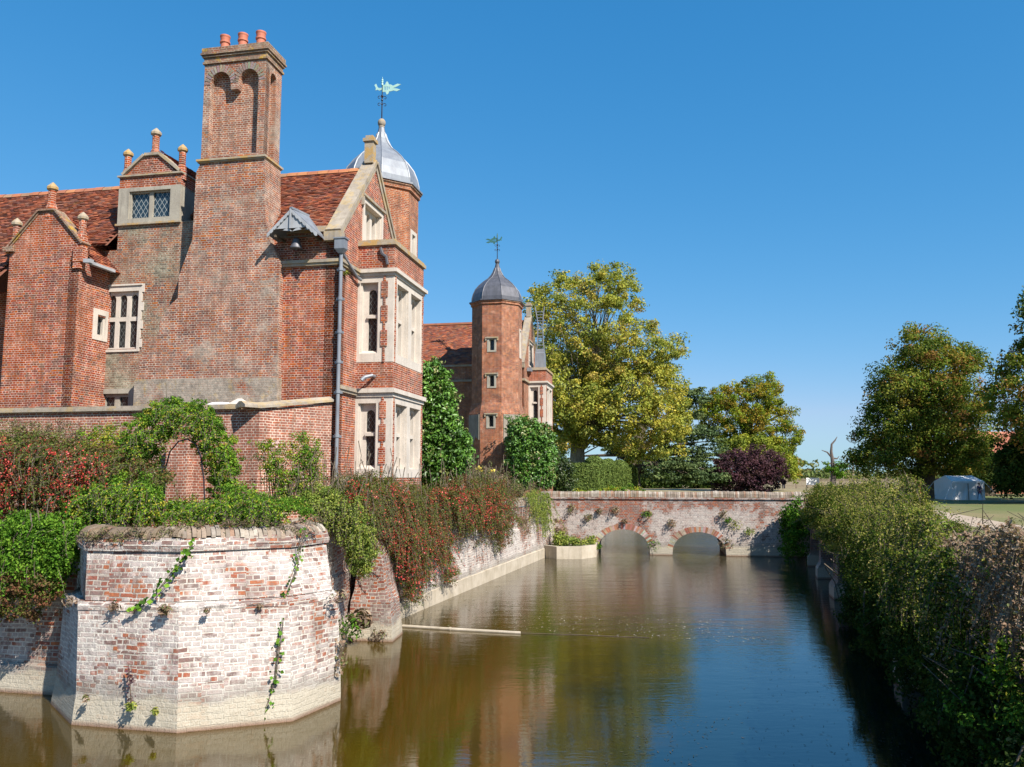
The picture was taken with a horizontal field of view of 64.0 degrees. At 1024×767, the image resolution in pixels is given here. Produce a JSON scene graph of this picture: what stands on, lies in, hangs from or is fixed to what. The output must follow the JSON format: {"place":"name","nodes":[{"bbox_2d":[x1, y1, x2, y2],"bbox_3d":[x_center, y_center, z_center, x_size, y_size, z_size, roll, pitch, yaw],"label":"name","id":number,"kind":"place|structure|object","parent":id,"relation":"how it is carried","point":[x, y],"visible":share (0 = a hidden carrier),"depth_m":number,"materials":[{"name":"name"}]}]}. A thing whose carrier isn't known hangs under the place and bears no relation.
{"place":"outdoors","nodes":[
{"label":"outdoors","id":0,"kind":"place"},
{"bbox_2d":[0,529,983,766],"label":"water","id":1,"kind":"structure","parent":0,"point":[420,697],"depth_m":16.00,"materials":[{"name":"liquid"}]},
{"bbox_2d":[0,536,78,694],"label":"retaining wall","id":2,"kind":"structure","parent":1,"relation":"in","point":[29,652],"depth_m":16.08,"materials":[{"name":"brick"}]},
{"bbox_2d":[0,493,86,624],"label":"hanging shrub","id":3,"kind":"object","parent":2,"relation":"attached to","point":[42,571],"visible":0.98,"depth_m":15.28,"materials":[{"name":"green plant"}]},
{"bbox_2d":[50,518,340,732],"bbox_3d":[-5.929,4.814,15.625,5.229,4.307,4.295,2,-7,-13],"label":"moat bastion","id":4,"kind":"object","parent":1,"relation":"in","point":[193,667],"visible":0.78,"depth_m":14.20,"materials":[{"name":"brick"}]},
{"bbox_2d":[61,593,77,607],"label":"wall tuft","id":5,"kind":"object","parent":4,"relation":"on","point":[69,600],"visible":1,"depth_m":14.14,"materials":[{"name":"brown plant"}]},
{"bbox_2d":[74,530,90,543],"bbox_3d":[-7.569,2.697,14.432,0.270,0.254,0.246,0,-6,0],"label":"moss patch","id":6,"kind":"object","parent":4,"relation":"on","point":[82,536],"visible":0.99,"depth_m":14.45,"materials":[{"name":"brown plant"}]},
{"bbox_2d":[81,694,89,702],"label":"wall tuft","id":7,"kind":"object","parent":4,"relation":"attached to","point":[86,698],"visible":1,"depth_m":13.67,"materials":[{"name":"brown plant"}]},
{"bbox_2d":[83,533,101,544],"bbox_3d":[-7.369,2.736,14.403,0.321,0.205,0.224,-3,-7,28],"label":"moss patch","id":8,"kind":"object","parent":4,"relation":"on","point":[91,539],"visible":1,"depth_m":14.43,"materials":[{"name":"brown plant"}]},
{"bbox_2d":[100,526,112,534],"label":"moss patch","id":9,"kind":"object","parent":4,"relation":"on","point":[105,531],"visible":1,"depth_m":14.46,"materials":[{"name":"brown plant"}]},
{"bbox_2d":[103,533,117,542],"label":"moss patch","id":10,"kind":"object","parent":4,"relation":"on","point":[108,537],"visible":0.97,"depth_m":14.43,"materials":[{"name":"brown plant"}]},
{"bbox_2d":[107,600,121,611],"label":"wall tuft","id":11,"kind":"object","parent":4,"relation":"on","point":[113,606],"visible":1,"depth_m":13.92,"materials":[{"name":"brown plant"}]},
{"bbox_2d":[112,529,127,543],"bbox_3d":[-6.897,2.698,14.431,0.316,0.294,0.250,0,-6,0],"label":"moss patch","id":12,"kind":"object","parent":4,"relation":"on","point":[122,535],"visible":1,"depth_m":14.39,"materials":[{"name":"brown plant"}]},
{"bbox_2d":[122,664,135,708],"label":"creeper","id":13,"kind":"object","parent":4,"relation":"attached to","point":[130,682],"visible":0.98,"depth_m":13.61,"materials":[{"name":"brown plant"}]},
{"bbox_2d":[123,696,139,711],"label":"wall tuft","id":14,"kind":"object","parent":4,"relation":"attached to","point":[131,705],"visible":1,"depth_m":13.45,"materials":[{"name":"green plant"}]},
{"bbox_2d":[127,522,141,535],"bbox_3d":[-6.656,2.563,14.458,0.268,0.272,0.224,0,-6,0],"label":"moss patch","id":15,"kind":"object","parent":4,"relation":"on","point":[135,528],"visible":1,"depth_m":14.45,"materials":[{"name":"brown plant"}]},
{"bbox_2d":[150,707,158,715],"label":"wall tuft","id":16,"kind":"object","parent":4,"relation":"attached to","point":[153,710],"visible":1,"depth_m":13.40,"materials":[{"name":"green plant"}]},
{"bbox_2d":[126,538,194,612],"bbox_3d":[-5.984,3.271,13.947,1.073,1.247,0.143,1,-6,-7],"label":"creeper","id":17,"kind":"object","parent":4,"relation":"attached to","point":[138,607],"visible":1,"depth_m":13.97,"materials":[{"name":"green plant"}]},
{"bbox_2d":[156,604,172,615],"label":"wall tuft","id":18,"kind":"object","parent":4,"relation":"on","point":[163,609],"visible":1,"depth_m":13.71,"materials":[{"name":"brown plant"}]},
{"bbox_2d":[56,469,318,531],"bbox_3d":[-6.875,2.455,16.641,5.669,1.450,2.613,0,-6,0],"label":"rambling rose","id":19,"kind":"object","parent":4,"relation":"on","point":[211,511],"visible":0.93,"depth_m":16.41,"materials":[{"name":"green plant"}]},
{"bbox_2d":[225,518,242,528],"bbox_3d":[-5.057,2.572,14.912,0.301,0.247,0.224,5,-8,-35],"label":"moss patch","id":20,"kind":"object","parent":4,"relation":"on","point":[235,522],"visible":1,"depth_m":14.95,"materials":[{"name":"green plant"}]},
{"bbox_2d":[245,508,260,527],"bbox_3d":[-4.771,2.477,15.035,0.292,0.383,0.257,0,-6,0],"label":"moss patch","id":21,"kind":"object","parent":4,"relation":"on","point":[253,521],"visible":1,"depth_m":15.07,"materials":[{"name":"green plant"}]},
{"bbox_2d":[259,517,274,528],"bbox_3d":[-4.544,2.579,15.153,0.243,0.224,0.225,-3,-7,22],"label":"moss patch","id":22,"kind":"object","parent":4,"relation":"on","point":[266,523],"visible":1,"depth_m":15.15,"materials":[{"name":"green plant"}]},
{"bbox_2d":[264,516,310,719],"bbox_3d":[-4.012,4.115,14.646,0.322,3.383,1.217,-1,-6,9],"label":"creeper","id":23,"kind":"object","parent":4,"relation":"attached to","point":[275,681],"visible":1,"depth_m":14.32,"materials":[{"name":"green plant"}]},
{"bbox_2d":[308,515,322,525],"bbox_3d":[-3.767,2.614,15.551,0.280,0.230,0.235,-2,-7,20],"label":"moss patch","id":24,"kind":"object","parent":4,"relation":"on","point":[314,519],"visible":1,"depth_m":15.58,"materials":[{"name":"green plant"}]},
{"bbox_2d":[329,588,347,602],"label":"wall tuft","id":25,"kind":"object","parent":4,"relation":"on","point":[341,595],"visible":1,"depth_m":15.02,"materials":[{"name":"brown plant"}]},
{"bbox_2d":[334,635,347,676],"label":"creeper","id":26,"kind":"object","parent":4,"relation":"attached to","point":[340,657],"visible":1,"depth_m":15.25,"materials":[{"name":"brown plant"}]},
{"bbox_2d":[307,497,552,646],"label":"retaining wall","id":27,"kind":"structure","parent":1,"relation":"in","point":[377,594],"depth_m":25.16,"materials":[{"name":"brick"}]},
{"bbox_2d":[274,447,384,580],"bbox_3d":[-4.488,3.201,20.443,2.813,3.277,3.058,0,-6,0],"label":"yellow shrub","id":28,"kind":"object","parent":27,"relation":"attached to","point":[325,501],"visible":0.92,"depth_m":19.66,"materials":[{"name":"green plant"}]},
{"bbox_2d":[338,613,368,640],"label":"wall tuft","id":29,"kind":"object","parent":27,"relation":"attached to","point":[350,626],"visible":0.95,"depth_m":20.01,"materials":[{"name":"green plant"}]},
{"bbox_2d":[344,608,373,629],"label":"wall tuft","id":30,"kind":"object","parent":27,"relation":"attached to","point":[364,617],"visible":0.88,"depth_m":20.18,"materials":[{"name":"brown plant"}]},
{"bbox_2d":[370,625,387,641],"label":"wall tuft","id":31,"kind":"object","parent":27,"relation":"attached to","point":[377,635],"visible":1,"depth_m":20.74,"materials":[{"name":"brown plant"}]},
{"bbox_2d":[329,441,464,609],"bbox_3d":[-2.832,4.220,24.302,2.612,4.871,10.602,-2,-7,13],"label":"cotoneaster","id":32,"kind":"object","parent":27,"relation":"attached to","point":[401,507],"visible":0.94,"depth_m":23.55,"materials":[{"name":"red plant"}]},
{"bbox_2d":[430,455,524,553],"bbox_3d":[-1.037,4.693,30.958,1.690,4.194,11.832,-2,-7,14],"label":"cotoneaster","id":33,"kind":"object","parent":27,"relation":"attached to","point":[478,509],"visible":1,"depth_m":30.39,"materials":[{"name":"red plant"}]},
{"bbox_2d":[518,475,564,536],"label":"hanging vine","id":34,"kind":"object","parent":27,"relation":"attached to","point":[537,507],"visible":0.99,"depth_m":40.41,"materials":[{"name":"green plant"}]},
{"bbox_2d":[402,625,648,637],"bbox_3d":[0.235,6.649,21.924,6.786,0.110,0.272,-1,-7,13],"label":"floating pipe","id":35,"kind":"object","parent":1,"relation":"on","point":[460,629],"visible":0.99,"depth_m":22.13,"materials":[{"name":"plastic"}]},
{"bbox_2d":[544,542,596,558],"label":"stone planter","id":36,"kind":"object","parent":1,"relation":"in","point":[570,552],"visible":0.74,"depth_m":41.37,"materials":[{"name":"stone"}]},
{"bbox_2d":[550,518,599,549],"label":"planter shrub","id":37,"kind":"object","parent":36,"relation":"in","point":[559,540],"visible":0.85,"depth_m":42.52,"materials":[{"name":"green plant"}]},
{"bbox_2d":[541,491,810,556],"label":"moat bridge","id":38,"kind":"structure","parent":1,"relation":"in","point":[690,512],"depth_m":43.34,"materials":[{"name":"brick"}]},
{"bbox_2d":[728,518,741,529],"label":"wall tuft","id":39,"kind":"object","parent":38,"relation":"attached to","point":[735,523],"visible":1,"depth_m":42.67,"materials":[{"name":"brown plant"}]},
{"bbox_2d":[807,525,992,736],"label":"retaining wall","id":40,"kind":"structure","parent":1,"relation":"in","point":[817,559],"depth_m":33.43,"materials":[{"name":"brick"}]},
{"bbox_2d":[775,494,811,563],"bbox_3d":[14.846,7.268,41.044,3.111,3.480,6.075,-2,-7,18],"label":"ivy mass","id":41,"kind":"object","parent":40,"relation":"attached to","point":[794,532],"visible":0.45,"depth_m":39.62,"materials":[{"name":"green plant"}]},
{"bbox_2d":[824,532,1023,766],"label":"ivy mass","id":42,"kind":"object","parent":40,"relation":"attached to","point":[863,619],"visible":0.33,"depth_m":14.34,"materials":[{"name":"green plant"}]},
{"bbox_2d":[922,607,1023,763],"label":"creeper spray","id":43,"kind":"object","parent":40,"relation":"attached to","point":[1000,670],"visible":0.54,"depth_m":10.03,"materials":[{"name":"green plant"}]},
{"bbox_2d":[0,0,1023,506],"label":"sky","id":44,"kind":"structure","parent":0,"point":[786,186],"materials":[{"name":"blue"}]},
{"bbox_2d":[535,306,545,366],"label":"ladder sculpture","id":45,"kind":"object","parent":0,"point":[540,357],"visible":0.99,"depth_m":58.06,"materials":[{"name":"grey metal"}]},
{"bbox_2d":[420,586,911,766],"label":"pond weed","id":46,"kind":"object","parent":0,"point":[674,709],"visible":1,"depth_m":16.04,"materials":[{"name":"plant"}]},
{"bbox_2d":[638,477,1023,535],"bbox_3d":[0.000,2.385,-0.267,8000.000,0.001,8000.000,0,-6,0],"label":"lawn","id":47,"kind":"structure","parent":0,"point":[998,507],"depth_m":67.43,"materials":[{"name":"green plant"}]},
{"bbox_2d":[522,260,693,487],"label":"plane tree","id":48,"kind":"object","parent":47,"relation":"on","point":[592,405],"visible":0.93,"depth_m":90.24,"materials":[{"name":"green plant"}]},
{"bbox_2d":[555,386,734,493],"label":"cedar tree","id":49,"kind":"object","parent":47,"relation":"on","point":[691,464],"visible":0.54,"depth_m":103.72,"materials":[{"name":"green plant"}]},
{"bbox_2d":[640,470,733,487],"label":"hedgerow","id":50,"kind":"object","parent":47,"relation":"on","point":[647,483],"visible":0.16,"depth_m":149.67,"materials":[{"name":"green plant"}]},
{"bbox_2d":[692,370,805,483],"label":"oak tree","id":51,"kind":"object","parent":47,"relation":"on","point":[758,412],"visible":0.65,"depth_m":126.45,"materials":[{"name":"green plant"}]},
{"bbox_2d":[555,455,942,480],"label":"hedgerow","id":52,"kind":"object","parent":47,"relation":"on","point":[811,473],"visible":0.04,"depth_m":322.54,"materials":[{"name":"green plant"}]},
{"bbox_2d":[709,443,790,491],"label":"purple tree","id":53,"kind":"object","parent":47,"relation":"on","point":[760,472],"visible":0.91,"depth_m":102.45,"materials":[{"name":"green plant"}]},
{"bbox_2d":[806,478,818,488],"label":"notice board","id":54,"kind":"object","parent":47,"relation":"on","point":[810,481],"visible":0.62,"depth_m":139.01,"materials":[{"name":"white wood"}]},
{"bbox_2d":[821,437,848,486],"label":"dead tree","id":55,"kind":"object","parent":47,"relation":"on","point":[834,469],"visible":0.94,"depth_m":136.73,"materials":[{"name":"brown plant"}]},
{"bbox_2d":[784,477,898,487],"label":"picket fence","id":56,"kind":"object","parent":47,"relation":"on","point":[802,482],"visible":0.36,"depth_m":148.94,"materials":[{"name":"brown wood"}]},
{"bbox_2d":[900,476,937,492],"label":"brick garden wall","id":57,"kind":"structure","parent":47,"relation":"on","point":[915,482],"depth_m":95.32,"materials":[{"name":"brown brick"}]},
{"bbox_2d":[839,321,1004,497],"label":"chestnut tree","id":58,"kind":"object","parent":47,"relation":"on","point":[938,406],"visible":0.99,"depth_m":84.49,"materials":[{"name":"green plant"}]},
{"bbox_2d":[926,475,993,499],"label":"white tent","id":59,"kind":"object","parent":47,"relation":"on","point":[946,487],"visible":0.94,"depth_m":79.63,"materials":[{"name":"fabric"}]},
{"bbox_2d":[953,433,999,495],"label":"evergreen tree","id":60,"kind":"object","parent":47,"relation":"on","point":[987,482],"visible":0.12,"depth_m":94.44,"materials":[{"name":"green plant"}]},
{"bbox_2d":[967,432,1023,493],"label":"red barn","id":61,"kind":"structure","parent":47,"relation":"on","point":[1007,438],"depth_m":108.81,"materials":[{"name":"orange brick"}]},
{"bbox_2d":[977,285,1023,499],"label":"chestnut tree","id":62,"kind":"object","parent":47,"relation":"on","point":[1009,471],"visible":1,"depth_m":69.49,"materials":[{"name":"green plant"}]},
{"bbox_2d":[934,510,1023,531],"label":"path","id":63,"kind":"structure","parent":0,"point":[968,519],"depth_m":43.52,"materials":[{"name":"beige gravel"}]},
{"label":"island ground","id":64,"kind":"structure","parent":0,"visible":0},
{"bbox_2d":[0,417,100,463],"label":"feathery shrub","id":65,"kind":"object","parent":64,"relation":"on","point":[49,427],"visible":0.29,"depth_m":19.36,"materials":[{"name":"green plant"}]},
{"bbox_2d":[0,425,178,530],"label":"berry bush","id":66,"kind":"object","parent":64,"relation":"on","point":[47,480],"visible":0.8,"depth_m":17.34,"materials":[{"name":"red plant"}]},
{"bbox_2d":[0,397,333,527],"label":"garden wall","id":67,"kind":"structure","parent":64,"relation":"on","point":[244,421],"depth_m":22.96,"materials":[{"name":"brick"}]},
{"bbox_2d":[163,439,204,507],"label":"garden arch","id":68,"kind":"structure","parent":64,"relation":"on","point":[200,459],"depth_m":18.31,"materials":[{"name":"metal"}]},
{"bbox_2d":[76,385,249,505],"bbox_3d":[-8.140,1.401,18.330,4.494,2.907,2.140,-1,-6,10],"label":"climbing plant","id":69,"kind":"object","parent":68,"relation":"attached to","point":[226,456],"visible":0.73,"depth_m":18.37,"materials":[{"name":"green plant"}]},
{"bbox_2d":[0,30,427,498],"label":"manor house","id":70,"kind":"structure","parent":64,"relation":"on","point":[218,275],"depth_m":25.68,"materials":[{"name":"red brick"}]},
{"bbox_2d":[92,308,108,341],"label":"window","id":71,"kind":"structure","parent":70,"relation":"in","point":[100,325],"depth_m":26.32,"materials":[{"name":"beige stone"}]},
{"bbox_2d":[103,388,133,405],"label":"window","id":72,"kind":"structure","parent":70,"relation":"in","point":[124,396],"depth_m":26.27,"materials":[{"name":"grey stone"}]},
{"bbox_2d":[105,285,141,351],"bbox_3d":[-12.596,-2.070,26.601,1.408,2.150,0.388,-1,-6,8],"label":"window","id":73,"kind":"structure","parent":70,"relation":"in","point":[126,310],"depth_m":26.55,"materials":[{"name":"beige stone"}]},
{"bbox_2d":[117,184,182,223],"bbox_3d":[-11.818,-5.819,26.862,2.258,1.200,0.464,-1,-6,7],"label":"window","id":74,"kind":"structure","parent":70,"relation":"in","point":[154,203],"depth_m":26.82,"materials":[{"name":"grey stone"}]},
{"bbox_2d":[362,198,383,239],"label":"window","id":75,"kind":"structure","parent":70,"relation":"in","point":[372,221],"depth_m":27.86,"materials":[{"name":"beige stone"}]},
{"bbox_2d":[354,396,391,477],"bbox_3d":[-4.334,1.687,25.692,1.260,2.520,0.339,-1,-7,11],"label":"window","id":76,"kind":"structure","parent":70,"relation":"in","point":[367,420],"depth_m":25.66,"materials":[{"name":"beige stone"}]},
{"bbox_2d":[356,275,393,362],"bbox_3d":[-4.334,-2.030,26.108,1.260,2.760,0.339,-1,-7,11],"label":"window","id":77,"kind":"structure","parent":70,"relation":"in","point":[369,302],"depth_m":26.05,"materials":[{"name":"beige stone"}]},
{"bbox_2d":[391,397,407,477],"bbox_3d":[-3.812,1.747,26.227,0.460,2.520,1.575,-1,-7,11],"label":"window","id":78,"kind":"structure","parent":70,"relation":"in","point":[400,452],"depth_m":26.78,"materials":[{"name":"beige stone"}]},
{"bbox_2d":[393,276,409,367],"bbox_3d":[-3.812,-1.970,26.643,0.460,2.760,1.575,-1,-7,11],"label":"window","id":79,"kind":"structure","parent":70,"relation":"in","point":[402,314],"depth_m":27.19,"materials":[{"name":"beige stone"}]},
{"bbox_2d":[410,229,416,256],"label":"window","id":80,"kind":"structure","parent":70,"relation":"in","point":[413,236],"depth_m":32.44,"materials":[{"name":"beige stone"}]},
{"bbox_2d":[407,401,421,477],"bbox_3d":[-3.511,1.919,27.763,0.460,2.520,1.575,-1,-7,11],"label":"window","id":81,"kind":"structure","parent":70,"relation":"in","point":[412,406],"depth_m":28.04,"materials":[{"name":"beige stone"}]},
{"bbox_2d":[409,287,423,373],"bbox_3d":[-3.511,-1.798,28.179,0.460,2.760,1.575,-1,-7,11],"label":"window","id":82,"kind":"structure","parent":70,"relation":"in","point":[414,295],"depth_m":28.47,"materials":[{"name":"beige stone"}]},
{"bbox_2d":[247,430,327,500],"bbox_3d":[-5.772,2.238,21.198,2.117,2.076,0.993,0,-6,0],"label":"climbing rose","id":83,"kind":"object","parent":64,"relation":"on","point":[273,464],"visible":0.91,"depth_m":20.98,"materials":[{"name":"green plant"}]},
{"bbox_2d":[421,356,478,490],"bbox_3d":[-3.220,1.644,33.495,3.716,5.698,2.427,0,-6,0],"label":"magnolia","id":84,"kind":"object","parent":64,"relation":"on","point":[446,437],"visible":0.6,"depth_m":32.68,"materials":[{"name":"green plant"}]},
{"bbox_2d":[423,234,553,497],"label":"manor house","id":85,"kind":"structure","parent":64,"relation":"on","point":[487,353],"depth_m":52.51,"materials":[{"name":"red brick"}]},
{"bbox_2d":[486,414,495,427],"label":"window","id":86,"kind":"structure","parent":85,"relation":"in","point":[490,418],"depth_m":51.24,"materials":[{"name":"grey stone"}]},
{"bbox_2d":[487,338,495,351],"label":"window","id":87,"kind":"structure","parent":85,"relation":"in","point":[491,344],"depth_m":51.94,"materials":[{"name":"grey stone"}]},
{"bbox_2d":[487,374,495,387],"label":"window","id":88,"kind":"structure","parent":85,"relation":"in","point":[491,378],"depth_m":51.69,"materials":[{"name":"grey stone"}]},
{"bbox_2d":[519,329,521,358],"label":"window","id":89,"kind":"structure","parent":85,"relation":"in","point":[520,335],"depth_m":53.29,"materials":[{"name":"beige stone"}]},
{"bbox_2d":[529,342,533,367],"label":"window","id":90,"kind":"structure","parent":85,"relation":"in","point":[531,347],"depth_m":59.26,"materials":[{"name":"beige stone"}]},
{"bbox_2d":[528,384,545,422],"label":"window","id":91,"kind":"structure","parent":85,"relation":"in","point":[534,395],"depth_m":57.13,"materials":[{"name":"beige stone"}]},
{"bbox_2d":[549,387,551,425],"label":"window","id":92,"kind":"structure","parent":85,"relation":"in","point":[550,389],"depth_m":58.59,"materials":[{"name":"beige stone"}]},
{"bbox_2d":[436,461,542,500],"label":"shrub","id":93,"kind":"object","parent":64,"relation":"on","point":[492,470],"visible":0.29,"depth_m":38.84,"materials":[{"name":"green plant"}]},
{"bbox_2d":[502,413,560,492],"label":"magnolia","id":94,"kind":"object","parent":64,"relation":"on","point":[529,445],"visible":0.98,"depth_m":48.61,"materials":[{"name":"green plant"}]},
{"bbox_2d":[553,450,579,491],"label":"dark shrub","id":95,"kind":"object","parent":64,"relation":"on","point":[565,481],"visible":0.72,"depth_m":61.71,"materials":[{"name":"green plant"}]},
{"bbox_2d":[571,455,638,490],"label":"yew hedge","id":96,"kind":"object","parent":64,"relation":"on","point":[594,473],"visible":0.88,"depth_m":71.67,"materials":[{"name":"green plant"}]},
{"bbox_2d":[575,483,645,496],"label":"flower bed","id":97,"kind":"object","parent":64,"relation":"on","point":[613,488],"visible":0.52,"depth_m":59.28,"materials":[{"name":"green plant"}]},
{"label":"earth bank","id":98,"kind":"structure","parent":0,"visible":0},
{"bbox_2d":[794,478,935,543],"bbox_3d":[12.964,5.100,30.821,4.534,3.128,26.071,-2,-7,19],"label":"bramble thicket","id":99,"kind":"object","parent":98,"relation":"on","point":[816,498],"visible":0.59,"depth_m":33.88,"materials":[{"name":"green plant"}]},
{"bbox_2d":[809,494,964,601],"bbox_3d":[10.543,4.350,23.505,4.933,2.277,22.420,-3,-7,24],"label":"bramble thicket","id":100,"kind":"object","parent":98,"relation":"on","point":[833,528],"visible":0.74,"depth_m":19.11,"materials":[{"name":"green plant"}]},
{"bbox_2d":[835,469,938,514],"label":"dry thicket","id":101,"kind":"object","parent":98,"relation":"on","point":[911,488],"visible":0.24,"depth_m":33.14,"materials":[{"name":"green plant"}]},
{"bbox_2d":[827,507,1023,669],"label":"bramble thicket","id":102,"kind":"object","parent":98,"relation":"on","point":[932,581],"visible":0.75,"depth_m":13.39,"materials":[{"name":"green plant"}]},
{"bbox_2d":[861,478,997,612],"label":"bramble shoots","id":103,"kind":"object","parent":98,"relation":"on","point":[952,529],"visible":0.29,"depth_m":15.54,"materials":[{"name":"green plant"}]},
{"bbox_2d":[876,519,1023,747],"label":"bramble thicket","id":104,"kind":"object","parent":98,"relation":"on","point":[1013,663],"visible":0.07,"depth_m":12.43,"materials":[{"name":"green plant"}]},
{"bbox_2d":[892,503,1023,678],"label":"dry thicket","id":105,"kind":"object","parent":98,"relation":"on","point":[1002,585],"visible":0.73,"depth_m":9.93,"materials":[{"name":"brown plant"}]},
{"bbox_2d":[900,604,1023,766],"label":"bramble thicket","id":106,"kind":"object","parent":98,"relation":"on","point":[934,694],"visible":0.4,"depth_m":10.87,"materials":[{"name":"green plant"}]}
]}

